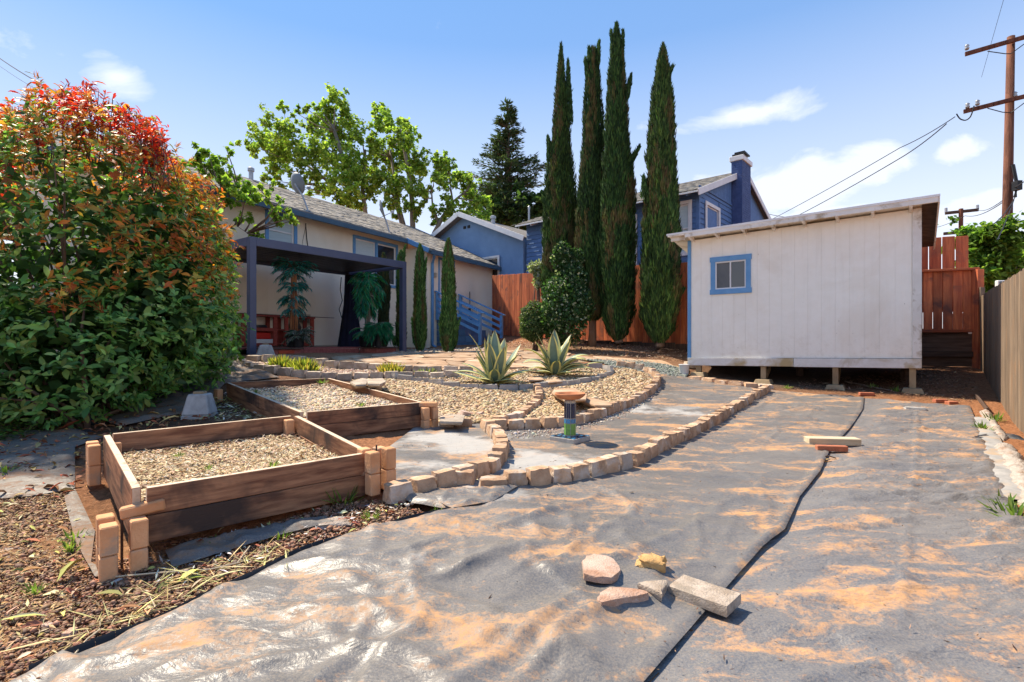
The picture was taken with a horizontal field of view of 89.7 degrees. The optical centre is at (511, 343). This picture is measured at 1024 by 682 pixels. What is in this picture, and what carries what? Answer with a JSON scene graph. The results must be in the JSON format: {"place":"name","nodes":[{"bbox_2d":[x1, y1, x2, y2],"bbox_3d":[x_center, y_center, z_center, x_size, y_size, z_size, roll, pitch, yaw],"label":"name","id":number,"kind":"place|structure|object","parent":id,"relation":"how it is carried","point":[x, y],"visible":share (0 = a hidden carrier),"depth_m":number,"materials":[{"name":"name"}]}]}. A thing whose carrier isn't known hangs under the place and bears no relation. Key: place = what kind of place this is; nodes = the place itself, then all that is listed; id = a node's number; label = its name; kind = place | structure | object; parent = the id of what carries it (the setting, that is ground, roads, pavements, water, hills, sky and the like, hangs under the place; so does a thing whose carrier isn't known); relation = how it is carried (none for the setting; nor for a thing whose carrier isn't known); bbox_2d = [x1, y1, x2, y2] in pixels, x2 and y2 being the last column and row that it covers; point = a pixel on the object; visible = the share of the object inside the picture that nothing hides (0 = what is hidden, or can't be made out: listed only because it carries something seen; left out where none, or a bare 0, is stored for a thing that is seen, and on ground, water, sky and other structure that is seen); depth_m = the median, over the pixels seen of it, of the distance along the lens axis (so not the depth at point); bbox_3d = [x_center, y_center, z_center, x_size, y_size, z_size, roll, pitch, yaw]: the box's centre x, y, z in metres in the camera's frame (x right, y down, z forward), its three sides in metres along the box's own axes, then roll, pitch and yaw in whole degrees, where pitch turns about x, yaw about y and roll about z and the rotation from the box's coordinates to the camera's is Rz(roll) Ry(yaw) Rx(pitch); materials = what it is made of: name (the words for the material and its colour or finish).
{"place":"outdoors","nodes":[
{"label":"outdoors","id":0,"kind":"place"},
{"bbox_2d":[0,335,1023,681],"bbox_3d":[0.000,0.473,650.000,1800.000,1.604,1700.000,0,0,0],"label":"ground","id":1,"kind":"structure","parent":0,"point":[98,499],"depth_m":6.36,"materials":[{"name":"soil"}]},
{"bbox_2d":[0,490,86,643],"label":"wood chip litter","id":2,"kind":"object","parent":1,"relation":"on","point":[38,583],"visible":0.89,"depth_m":2.54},
{"bbox_2d":[0,428,100,497],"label":"ground cloth","id":3,"kind":"object","parent":1,"relation":"on","point":[14,482],"visible":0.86,"depth_m":4.14,"materials":[{"name":"fabric"}]},
{"bbox_2d":[64,489,97,575],"bbox_3d":[-2.465,1.046,2.953,0.092,0.093,1.582,0,0,-45],"label":"ground cloth","id":4,"kind":"object","parent":1,"relation":"on","point":[72,499],"visible":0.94,"depth_m":2.95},
{"bbox_2d":[0,391,161,440],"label":"ground ivy","id":5,"kind":"object","parent":1,"relation":"on","point":[18,423],"visible":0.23,"depth_m":5.21,"materials":[{"name":"green plant"}]},
{"bbox_2d":[0,397,217,496],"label":"dry leaves","id":6,"kind":"object","parent":1,"relation":"on","point":[39,443],"visible":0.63,"depth_m":4.77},
{"bbox_2d":[0,70,255,430],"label":"photinia bush","id":7,"kind":"object","parent":1,"relation":"on","point":[126,306],"visible":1,"depth_m":5.74,"materials":[{"name":"green plant"}]},
{"bbox_2d":[0,534,286,660],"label":"straw","id":8,"kind":"object","parent":1,"relation":"on","point":[151,585],"visible":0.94,"depth_m":2.23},
{"bbox_2d":[107,361,277,425],"bbox_3d":[-4.474,0.578,7.181,1.550,0.555,3.711,0,0,0],"label":"ground cloth","id":9,"kind":"object","parent":1,"relation":"on","point":[244,372],"visible":0.49,"depth_m":6.53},
{"bbox_2d":[181,391,217,419],"bbox_3d":[-3.523,0.695,5.815,0.290,0.306,0.290,0,0,-11],"label":"pier block","id":10,"kind":"object","parent":1,"relation":"on","point":[201,403],"depth_m":5.71,"materials":[{"name":"concrete"}]},
{"bbox_2d":[0,491,414,658],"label":"dry leaves","id":11,"kind":"object","parent":1,"relation":"on","point":[69,565],"visible":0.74,"depth_m":2.43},
{"bbox_2d":[0,491,421,681],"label":"mulch","id":12,"kind":"object","parent":1,"relation":"on","point":[86,592],"visible":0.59,"depth_m":2.41,"materials":[{"name":"wood"}]},
{"bbox_2d":[199,392,264,420],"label":"dry leaves","id":13,"kind":"object","parent":1,"relation":"on","point":[230,415],"visible":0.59,"depth_m":5.90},
{"bbox_2d":[28,507,446,670],"bbox_3d":[-1.066,1.059,2.469,0.171,0.143,1.839,0,0,43],"label":"plastic edging","id":14,"kind":"object","parent":1,"relation":"on","point":[98,640],"visible":0.34,"depth_m":2.11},
{"bbox_2d":[181,141,299,238],"bbox_3d":[-5.981,-2.220,11.389,2.798,4.728,1.433,0,0,0],"label":"tree","id":15,"kind":"object","parent":1,"relation":"on","point":[222,177],"visible":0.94,"depth_m":11.27,"materials":[{"name":"green plant"}]},
{"bbox_2d":[86,416,395,586],"bbox_3d":[-1.909,0.901,3.531,1.543,0.512,1.721,0,0,-42],"label":"raised bed","id":16,"kind":"object","parent":1,"relation":"on","point":[182,495],"visible":0.98,"depth_m":3.22,"materials":[{"name":"brown wood"}]},
{"bbox_2d":[165,516,333,565],"bbox_3d":[-1.407,1.036,2.805,0.790,0.082,0.247,0,0,-37],"label":"ground cloth","id":17,"kind":"object","parent":1,"relation":"on","point":[186,552],"visible":0.99,"depth_m":2.71,"materials":[{"name":"fabric"}]},
{"bbox_2d":[0,106,501,363],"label":"house","id":18,"kind":"structure","parent":1,"relation":"on","point":[327,225],"depth_m":15.10,"materials":[{"name":"beige paint"}]},
{"bbox_2d":[269,217,292,242],"bbox_3d":[-6.103,-2.935,13.554,0.050,0.770,0.760,0,0,30],"label":"window","id":19,"kind":"structure","parent":18,"relation":"in","point":[284,234],"depth_m":13.62,"materials":[{"name":"white glass"}]},
{"bbox_2d":[291,172,311,211],"bbox_3d":[-5.823,-4.151,14.215,0.572,1.070,0.497,0,0,-17],"label":"satellite dish","id":20,"kind":"object","parent":18,"relation":"attached to","point":[297,183],"visible":0.97,"depth_m":14.11,"materials":[{"name":"grey metal"}]},
{"bbox_2d":[356,239,374,276],"bbox_3d":[-4.632,-2.575,16.145,0.050,1.290,0.855,0,0,30],"label":"window","id":21,"kind":"structure","parent":18,"relation":"in","point":[363,247],"depth_m":16.19,"materials":[{"name":"white glass"}]},
{"bbox_2d":[378,244,394,285],"bbox_3d":[-4.165,-2.575,16.967,0.050,1.290,0.855,0,0,30],"label":"window","id":22,"kind":"structure","parent":18,"relation":"in","point":[389,251],"depth_m":17.13,"materials":[{"name":"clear glass"}]},
{"bbox_2d":[155,503,408,582],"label":"pale bits","id":23,"kind":"object","parent":1,"relation":"on","point":[259,547],"visible":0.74,"depth_m":2.59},
{"bbox_2d":[201,236,406,354],"bbox_3d":[-4.893,-0.915,12.427,2.450,2.370,4.051,0,0,37],"label":"pergola","id":24,"kind":"object","parent":1,"relation":"on","point":[260,251],"visible":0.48,"depth_m":11.89,"materials":[{"name":"wood"}]},
{"bbox_2d":[337,275,360,346],"bbox_3d":[-4.558,-0.910,14.577,0.679,2.020,0.696,0,0,0],"label":"curtain","id":25,"kind":"object","parent":24,"relation":"hanging from","point":[350,321],"visible":0.73,"depth_m":14.42,"materials":[{"name":"black fabric"}]},
{"bbox_2d":[213,347,398,353],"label":"deck","id":26,"kind":"structure","parent":1,"relation":"on","point":[286,350],"depth_m":11.94,"materials":[{"name":"paint"}]},
{"bbox_2d":[233,314,314,346],"bbox_3d":[-6.015,-0.305,13.142,0.370,0.790,2.111,0,0,30],"label":"bench","id":27,"kind":"object","parent":26,"relation":"on","point":[277,333],"visible":0.45,"depth_m":13.11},
{"bbox_2d":[270,256,318,346],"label":"potted palm","id":28,"kind":"object","parent":26,"relation":"on","point":[302,267],"visible":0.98,"depth_m":11.68,"materials":[{"name":"green plant"}]},
{"bbox_2d":[281,326,315,346],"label":"potted palm","id":29,"kind":"object","parent":26,"relation":"on","point":[299,337],"visible":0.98,"depth_m":11.53,"materials":[{"name":"green plant"}]},
{"bbox_2d":[348,271,388,346],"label":"potted palm","id":30,"kind":"object","parent":26,"relation":"on","point":[367,300],"visible":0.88,"depth_m":12.71,"materials":[{"name":"green plant"}]},
{"bbox_2d":[362,322,394,346],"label":"potted palm","id":31,"kind":"object","parent":26,"relation":"on","point":[379,332],"visible":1,"depth_m":12.25,"materials":[{"name":"green plant"}]},
{"bbox_2d":[234,82,386,212],"bbox_3d":[-10.502,-9.604,26.955,8.631,7.883,4.201,0,0,0],"label":"sycamore tree","id":32,"kind":"object","parent":1,"relation":"on","point":[352,178],"visible":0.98,"depth_m":26.29,"materials":[{"name":"green plant"}]},
{"bbox_2d":[214,378,437,435],"bbox_3d":[-2.404,0.769,6.373,1.608,0.494,2.943,0,0,-43],"label":"raised bed","id":33,"kind":"object","parent":1,"relation":"on","point":[330,405],"visible":0.97,"depth_m":5.84,"materials":[{"name":"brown wood"}]},
{"bbox_2d":[316,516,352,530],"bbox_3d":[-1.021,1.033,2.957,0.226,0.042,0.154,0,0,-11],"label":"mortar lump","id":34,"kind":"object","parent":1,"relation":"on","point":[341,522],"visible":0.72,"depth_m":2.92,"materials":[{"name":"concrete"}]},
{"bbox_2d":[222,352,458,380],"bbox_3d":[-3.917,0.358,9.184,6.093,0.519,1.484,0,0,24],"label":"stone edging","id":35,"kind":"object","parent":1,"relation":"on","point":[285,371],"visible":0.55,"depth_m":8.40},
{"bbox_2d":[246,354,472,372],"bbox_3d":[-2.712,0.378,9.167,4.107,0.360,0.437,0,0,7],"label":"stone edging","id":36,"kind":"object","parent":1,"relation":"on","point":[325,362],"visible":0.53,"depth_m":9.02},
{"bbox_2d":[377,251,390,346],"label":"cypress tree","id":37,"kind":"object","parent":1,"relation":"on","point":[383,314],"visible":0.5,"depth_m":14.78,"materials":[{"name":"green plant"}]},
{"bbox_2d":[360,101,432,227],"bbox_3d":[-5.809,-9.003,26.256,3.747,7.059,3.395,0,0,0],"label":"sycamore tree","id":38,"kind":"object","parent":1,"relation":"on","point":[401,143],"visible":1,"depth_m":25.72,"materials":[{"name":"green plant"}]},
{"bbox_2d":[391,244,406,348],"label":"cypress tree","id":39,"kind":"object","parent":1,"relation":"on","point":[401,255],"visible":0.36,"depth_m":14.51,"materials":[{"name":"green plant"}]},
{"bbox_2d":[410,242,427,350],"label":"cypress tree","id":40,"kind":"object","parent":1,"relation":"on","point":[418,323],"visible":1,"depth_m":13.78,"materials":[{"name":"green plant"}]},
{"bbox_2d":[9,372,863,681],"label":"plastic sheet","id":41,"kind":"object","parent":1,"relation":"on","point":[405,600],"visible":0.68,"depth_m":2.35,"materials":[{"name":"plastic"}]},
{"bbox_2d":[382,418,509,503],"bbox_3d":[-0.298,0.920,4.481,0.609,0.175,2.693,0,0,10],"label":"stone edging","id":42,"kind":"object","parent":41,"relation":"on","point":[395,491],"visible":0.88,"depth_m":3.52,"materials":[{"name":"stone"}]},
{"bbox_2d":[439,415,471,426],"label":"stone edging","id":43,"kind":"object","parent":41,"relation":"on","point":[467,421],"visible":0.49,"depth_m":5.82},
{"bbox_2d":[440,414,464,424],"bbox_3d":[-0.684,0.863,5.846,0.303,0.047,0.601,0,0,0],"label":"stepping stone","id":44,"kind":"object","parent":43,"relation":"on","point":[457,419],"visible":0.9,"depth_m":5.61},
{"bbox_2d":[456,469,474,484],"bbox_3d":[-0.345,0.948,3.590,0.180,0.138,0.137,0,0,6],"label":"loose stone","id":45,"kind":"object","parent":41,"relation":"on","point":[466,476],"visible":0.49,"depth_m":3.53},
{"bbox_2d":[426,484,518,507],"bbox_3d":[-0.242,0.963,3.275,0.679,0.039,0.356,0,0,-12],"label":"plastic flap","id":46,"kind":"object","parent":41,"relation":"on","point":[473,495],"visible":1,"depth_m":3.29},
{"bbox_2d":[478,475,507,485],"bbox_3d":[-0.125,0.966,3.503,0.215,0.115,0.144,0,0,-3],"label":"loose stone","id":47,"kind":"object","parent":41,"relation":"on","point":[489,480],"visible":0.58,"depth_m":3.45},
{"bbox_2d":[493,384,543,422],"bbox_3d":[0.193,0.798,6.898,0.328,0.355,2.202,0,0,15],"label":"stone edging","id":48,"kind":"object","parent":41,"relation":"on","point":[534,402],"visible":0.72,"depth_m":6.56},
{"bbox_2d":[397,386,661,506],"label":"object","id":49,"kind":"object","parent":41,"relation":"on","point":[515,433],"visible":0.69,"depth_m":5.59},
{"bbox_2d":[550,392,589,443],"bbox_3d":[0.574,0.728,5.100,0.305,0.470,0.305,0,0,44],"label":"birdbath","id":50,"kind":"object","parent":41,"relation":"on","point":[569,435],"visible":1,"depth_m":5.05,"materials":[{"name":"ceramic"}]},
{"bbox_2d":[491,361,660,429],"bbox_3d":[1.429,0.660,7.718,1.154,0.622,5.234,0,0,27],"label":"stone edging","id":51,"kind":"object","parent":41,"relation":"on","point":[589,415],"visible":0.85,"depth_m":6.23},
{"bbox_2d":[582,554,620,583],"bbox_3d":[0.406,1.031,2.367,0.180,0.031,0.258,0,0,0],"label":"flat rock","id":52,"kind":"object","parent":41,"relation":"on","point":[602,569],"visible":1,"depth_m":2.31,"materials":[{"name":"stone"}]},
{"bbox_2d":[597,587,648,606],"bbox_3d":[0.446,1.043,2.128,0.236,0.038,0.101,0,0,-19],"label":"flat rock","id":53,"kind":"object","parent":41,"relation":"on","point":[613,596],"visible":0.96,"depth_m":2.10,"materials":[{"name":"stone"}]},
{"bbox_2d":[503,384,770,485],"bbox_3d":[2.214,0.844,5.897,0.478,0.340,6.555,0,0,41],"label":"stone edging","id":54,"kind":"object","parent":41,"relation":"on","point":[636,456],"visible":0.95,"depth_m":4.08,"materials":[{"name":"stone"}]},
{"bbox_2d":[635,552,666,572],"bbox_3d":[0.647,1.027,2.391,0.143,0.095,0.105,6,14,23],"label":"rough rock","id":55,"kind":"object","parent":41,"relation":"on","point":[655,561],"visible":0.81,"depth_m":2.37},
{"bbox_2d":[637,580,666,601],"bbox_3d":[0.620,1.036,2.184,0.122,0.043,0.126,0,0,-38],"label":"flat rock","id":56,"kind":"object","parent":41,"relation":"on","point":[657,589],"visible":0.96,"depth_m":2.16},
{"bbox_2d":[667,575,740,617],"bbox_3d":[0.806,1.054,2.165,0.154,0.046,0.262,0,0,-44],"label":"concrete paver","id":57,"kind":"object","parent":41,"relation":"on","point":[721,601],"visible":0.98,"depth_m":2.12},
{"bbox_2d":[804,436,860,445],"bbox_3d":[3.126,0.953,5.030,0.470,0.065,0.130,0,0,7],"label":"wood block","id":58,"kind":"object","parent":41,"relation":"on","point":[832,440],"depth_m":4.98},
{"bbox_2d":[394,347,483,352],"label":"stone edging","id":59,"kind":"object","parent":1,"relation":"on","point":[411,350],"visible":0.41,"depth_m":14.33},
{"bbox_2d":[438,237,460,351],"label":"cypress tree","id":60,"kind":"object","parent":1,"relation":"on","point":[449,324],"visible":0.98,"depth_m":12.77,"materials":[{"name":"green plant"}]},
{"bbox_2d":[414,149,493,232],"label":"sycamore tree","id":61,"kind":"object","parent":1,"relation":"on","point":[441,172],"visible":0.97,"depth_m":24.68,"materials":[{"name":"green plant"}]},
{"bbox_2d":[437,318,491,345],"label":"entry steps","id":62,"kind":"structure","parent":1,"relation":"on","point":[464,336],"depth_m":17.29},
{"bbox_2d":[435,291,483,344],"bbox_3d":[-1.772,-0.800,17.164,1.952,2.000,0.140,0,0,30],"label":"stair railing","id":63,"kind":"object","parent":62,"relation":"attached to","point":[478,318],"visible":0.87,"depth_m":16.88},
{"bbox_2d":[458,294,505,337],"bbox_3d":[-1.100,-0.800,18.347,1.952,2.000,0.140,0,0,30],"label":"stair railing","id":64,"kind":"object","parent":62,"relation":"attached to","point":[500,326],"visible":0.66,"depth_m":18.18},
{"bbox_2d":[430,211,526,275],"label":"neighbour wing","id":65,"kind":"structure","parent":1,"relation":"on","point":[504,247],"depth_m":21.10,"materials":[{"name":"paint"}]},
{"bbox_2d":[390,363,613,390],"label":"garden curb","id":66,"kind":"structure","parent":1,"relation":"on","point":[607,368],"depth_m":8.14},
{"bbox_2d":[331,349,678,371],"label":"patio","id":67,"kind":"structure","parent":1,"relation":"on","point":[446,358],"depth_m":10.48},
{"bbox_2d":[468,180,544,230],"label":"background tree","id":68,"kind":"object","parent":1,"relation":"on","point":[512,216],"visible":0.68,"depth_m":30.36,"materials":[{"name":"green plant"}]},
{"bbox_2d":[467,97,546,230],"bbox_3d":[-0.083,-11.250,33.181,5.934,8.839,5.800,0,0,-29],"label":"cedar tree","id":69,"kind":"object","parent":1,"relation":"on","point":[502,149],"visible":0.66,"depth_m":32.38,"materials":[{"name":"green plant"}]},
{"bbox_2d":[518,300,546,350],"bbox_3d":[0.553,-0.434,12.771,0.808,1.300,0.740,0,0,0],"label":"hedge ball","id":70,"kind":"object","parent":1,"relation":"on","point":[530,324],"visible":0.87,"depth_m":12.57,"materials":[{"name":"green plant"}]},
{"bbox_2d":[526,258,542,344],"bbox_3d":[0.706,-1.181,14.863,0.630,2.548,0.591,0,0,0],"label":"shrub","id":71,"kind":"object","parent":1,"relation":"on","point":[534,267],"visible":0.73,"depth_m":14.78,"materials":[{"name":"green plant"}]},
{"bbox_2d":[538,40,576,332],"bbox_3d":[1.370,-4.182,14.399,1.271,8.565,1.340,0,0,0],"label":"cypress tree","id":72,"kind":"object","parent":1,"relation":"on","point":[559,202],"visible":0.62,"depth_m":14.16,"materials":[{"name":"green plant"}]},
{"bbox_2d":[537,240,596,347],"bbox_3d":[1.350,-1.170,12.667,1.474,2.811,1.134,0,0,0],"label":"camellia shrub","id":73,"kind":"object","parent":1,"relation":"on","point":[571,306],"visible":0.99,"depth_m":12.49,"materials":[{"name":"green plant"}]},
{"bbox_2d":[573,38,605,346],"bbox_3d":[2.102,-3.938,13.500,1.035,8.101,1.005,0,0,40],"label":"cypress tree","id":74,"kind":"object","parent":1,"relation":"on","point":[587,211],"visible":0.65,"depth_m":13.26,"materials":[{"name":"green plant"}]},
{"bbox_2d":[492,262,687,343],"bbox_3d":[1.805,-1.201,15.689,0.023,2.654,8.664,0,0,-36],"label":"board fence","id":75,"kind":"object","parent":1,"relation":"on","point":[512,294],"visible":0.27,"depth_m":17.36,"materials":[{"name":"wood"}]},
{"bbox_2d":[500,338,687,360],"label":"leaf mulch","id":76,"kind":"object","parent":1,"relation":"on","point":[581,346],"visible":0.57,"depth_m":12.68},
{"bbox_2d":[596,20,641,347],"bbox_3d":[2.657,-3.965,12.896,1.034,8.252,1.055,0,0,37],"label":"cypress tree","id":77,"kind":"object","parent":1,"relation":"on","point":[617,240],"visible":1,"depth_m":12.64,"materials":[{"name":"green plant"}]},
{"bbox_2d":[571,340,687,351],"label":"retaining boards","id":78,"kind":"object","parent":1,"relation":"on","point":[674,346],"visible":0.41,"depth_m":13.02,"materials":[{"name":"brown wood"}]},
{"bbox_2d":[511,173,770,272],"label":"neighbour house","id":79,"kind":"structure","parent":1,"relation":"on","point":[705,202],"depth_m":16.76,"materials":[{"name":"blue"}]},
{"bbox_2d":[729,150,752,223],"bbox_3d":[7.993,-3.420,17.968,0.460,6.440,1.050,0,0,41],"label":"chimney","id":80,"kind":"object","parent":79,"relation":"attached to","point":[741,163],"visible":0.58,"depth_m":17.67,"materials":[{"name":"blue brick"}]},
{"bbox_2d":[638,41,685,353],"bbox_3d":[3.527,-3.427,12.085,1.156,7.378,1.074,0,0,0],"label":"cypress tree","id":81,"kind":"object","parent":1,"relation":"on","point":[661,289],"visible":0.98,"depth_m":11.82,"materials":[{"name":"green plant"}]},
{"bbox_2d":[689,376,773,388],"bbox_3d":[3.859,0.712,9.172,1.441,0.207,0.349,0,0,34],"label":"stone edging","id":82,"kind":"object","parent":1,"relation":"on","point":[740,383],"visible":0.52,"depth_m":9.02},
{"bbox_2d":[666,194,939,394],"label":"shed","id":83,"kind":"structure","parent":1,"relation":"on","point":[836,290],"depth_m":8.88,"materials":[{"name":"paint"}]},
{"bbox_2d":[715,259,745,289],"bbox_3d":[4.135,-1.294,9.738,0.550,0.527,0.042,0,0,38],"label":"window","id":84,"kind":"structure","parent":83,"relation":"in","point":[728,274],"depth_m":9.73,"materials":[{"name":"glass"}]},
{"bbox_2d":[644,398,1023,681],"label":"plastic sheet","id":85,"kind":"object","parent":1,"relation":"on","point":[818,636],"visible":0.85,"depth_m":2.37,"materials":[{"name":"plastic"}]},
{"bbox_2d":[974,417,1021,499],"bbox_3d":[4.719,0.996,5.045,0.178,0.125,4.078,0,0,40],"label":"felt strip","id":86,"kind":"object","parent":85,"relation":"on","point":[1000,469],"visible":0.62,"depth_m":4.51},
{"bbox_2d":[976,493,1023,516],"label":"weed","id":87,"kind":"object","parent":85,"relation":"on","point":[1011,508],"visible":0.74,"depth_m":3.25,"materials":[{"name":"green plant"}]},
{"bbox_2d":[790,367,982,401],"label":"leaf mulch","id":88,"kind":"object","parent":1,"relation":"on","point":[937,392],"visible":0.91,"depth_m":8.67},
{"bbox_2d":[922,236,967,311],"bbox_3d":[7.692,-1.323,10.132,2.062,1.447,0.062,0,0,23],"label":"board fence","id":89,"kind":"object","parent":1,"relation":"on","point":[948,252],"visible":0.12,"depth_m":9.88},
{"bbox_2d":[920,267,983,368],"bbox_3d":[7.756,-0.448,9.874,1.973,1.895,0.203,0,0,25],"label":"framed fence","id":90,"kind":"object","parent":1,"relation":"on","point":[952,342],"visible":0.45,"depth_m":9.67,"materials":[{"name":"brown wood"}]},
{"bbox_2d":[941,210,1023,292],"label":"hedge tree","id":91,"kind":"object","parent":1,"relation":"on","point":[994,258],"visible":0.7,"depth_m":14.91,"materials":[{"name":"green plant"}]},
{"bbox_2d":[963,35,1023,232],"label":"utility pole","id":92,"kind":"object","parent":1,"relation":"on","point":[1009,166],"visible":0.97,"depth_m":16.92,"materials":[{"name":"brown wood"}]},
{"bbox_2d":[979,409,1008,440],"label":"concrete kerb","id":93,"kind":"structure","parent":1,"relation":"on","point":[999,431],"depth_m":6.02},
{"bbox_2d":[981,268,1023,432],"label":"board fence","id":94,"kind":"object","parent":1,"relation":"on","point":[1002,319],"visible":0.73,"depth_m":6.82,"materials":[{"name":"wood"}]},
{"bbox_2d":[994,442,1023,504],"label":"concrete kerb","id":95,"kind":"structure","parent":1,"relation":"on","point":[1014,458],"depth_m":4.33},
{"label":"gravel base","id":96,"kind":"structure","parent":1,"relation":"on","visible":0},
{"bbox_2d":[452,329,531,383],"bbox_3d":[-0.292,0.214,8.028,1.287,0.875,0.628,0,0,-9],"label":"agave","id":97,"kind":"object","parent":96,"relation":"on","point":[495,364],"visible":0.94,"depth_m":8.04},
{"bbox_2d":[416,367,606,386],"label":"river pebbles","id":98,"kind":"object","parent":96,"relation":"on","point":[520,377],"visible":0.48,"depth_m":8.77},
{"bbox_2d":[522,329,597,374],"bbox_3d":[0.928,0.158,9.047,1.540,0.828,0.785,0,0,0],"label":"agave","id":99,"kind":"object","parent":98,"relation":"on","point":[554,357],"visible":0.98,"depth_m":8.99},
{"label":"gravel base","id":100,"kind":"structure","parent":1,"relation":"on","visible":0},
{"bbox_2d":[351,378,535,423],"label":"river pebbles","id":101,"kind":"object","parent":100,"relation":"on","point":[457,399],"visible":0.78,"depth_m":7.28,"materials":[{"name":"gravel"}]},
{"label":"gravel base","id":102,"kind":"structure","parent":1,"relation":"on","visible":0},
{"bbox_2d":[519,368,651,419],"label":"river pebbles","id":103,"kind":"object","parent":102,"relation":"on","point":[550,404],"visible":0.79,"depth_m":7.90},
{"bbox_2d":[582,397,612,407],"bbox_3d":[1.081,0.794,6.892,0.317,0.053,0.984,0,0,-13],"label":"stepping stone","id":104,"kind":"object","parent":103,"relation":"on","point":[593,402],"visible":0.81,"depth_m":6.64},
{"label":"gravel base","id":105,"kind":"structure","parent":1,"relation":"on","visible":0},
{"bbox_2d":[254,362,466,377],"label":"gravel","id":106,"kind":"structure","parent":105,"relation":"on","point":[324,369],"depth_m":8.83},
{"bbox_2d":[286,357,323,370],"bbox_3d":[-3.571,0.340,8.710,0.749,0.261,0.574,0,0,44],"label":"aloe clump","id":107,"kind":"object","parent":106,"relation":"on","point":[305,364],"visible":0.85,"depth_m":8.63,"materials":[{"name":"green plant"}]},
{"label":"gravel base","id":108,"kind":"structure","parent":1,"relation":"on","visible":0},
{"bbox_2d":[580,359,689,376],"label":"gravel","id":109,"kind":"structure","parent":108,"relation":"on","point":[661,368],"depth_m":10.46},
{"bbox_2d":[0,0,1023,327],"label":"sky","id":110,"kind":"structure","parent":0,"point":[816,93],"materials":[{"name":"blue"}]},
{"bbox_2d":[943,205,978,234],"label":"utility pole","id":111,"kind":"object","parent":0,"point":[960,211],"visible":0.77,"depth_m":41.92,"materials":[{"name":"brown wood"}]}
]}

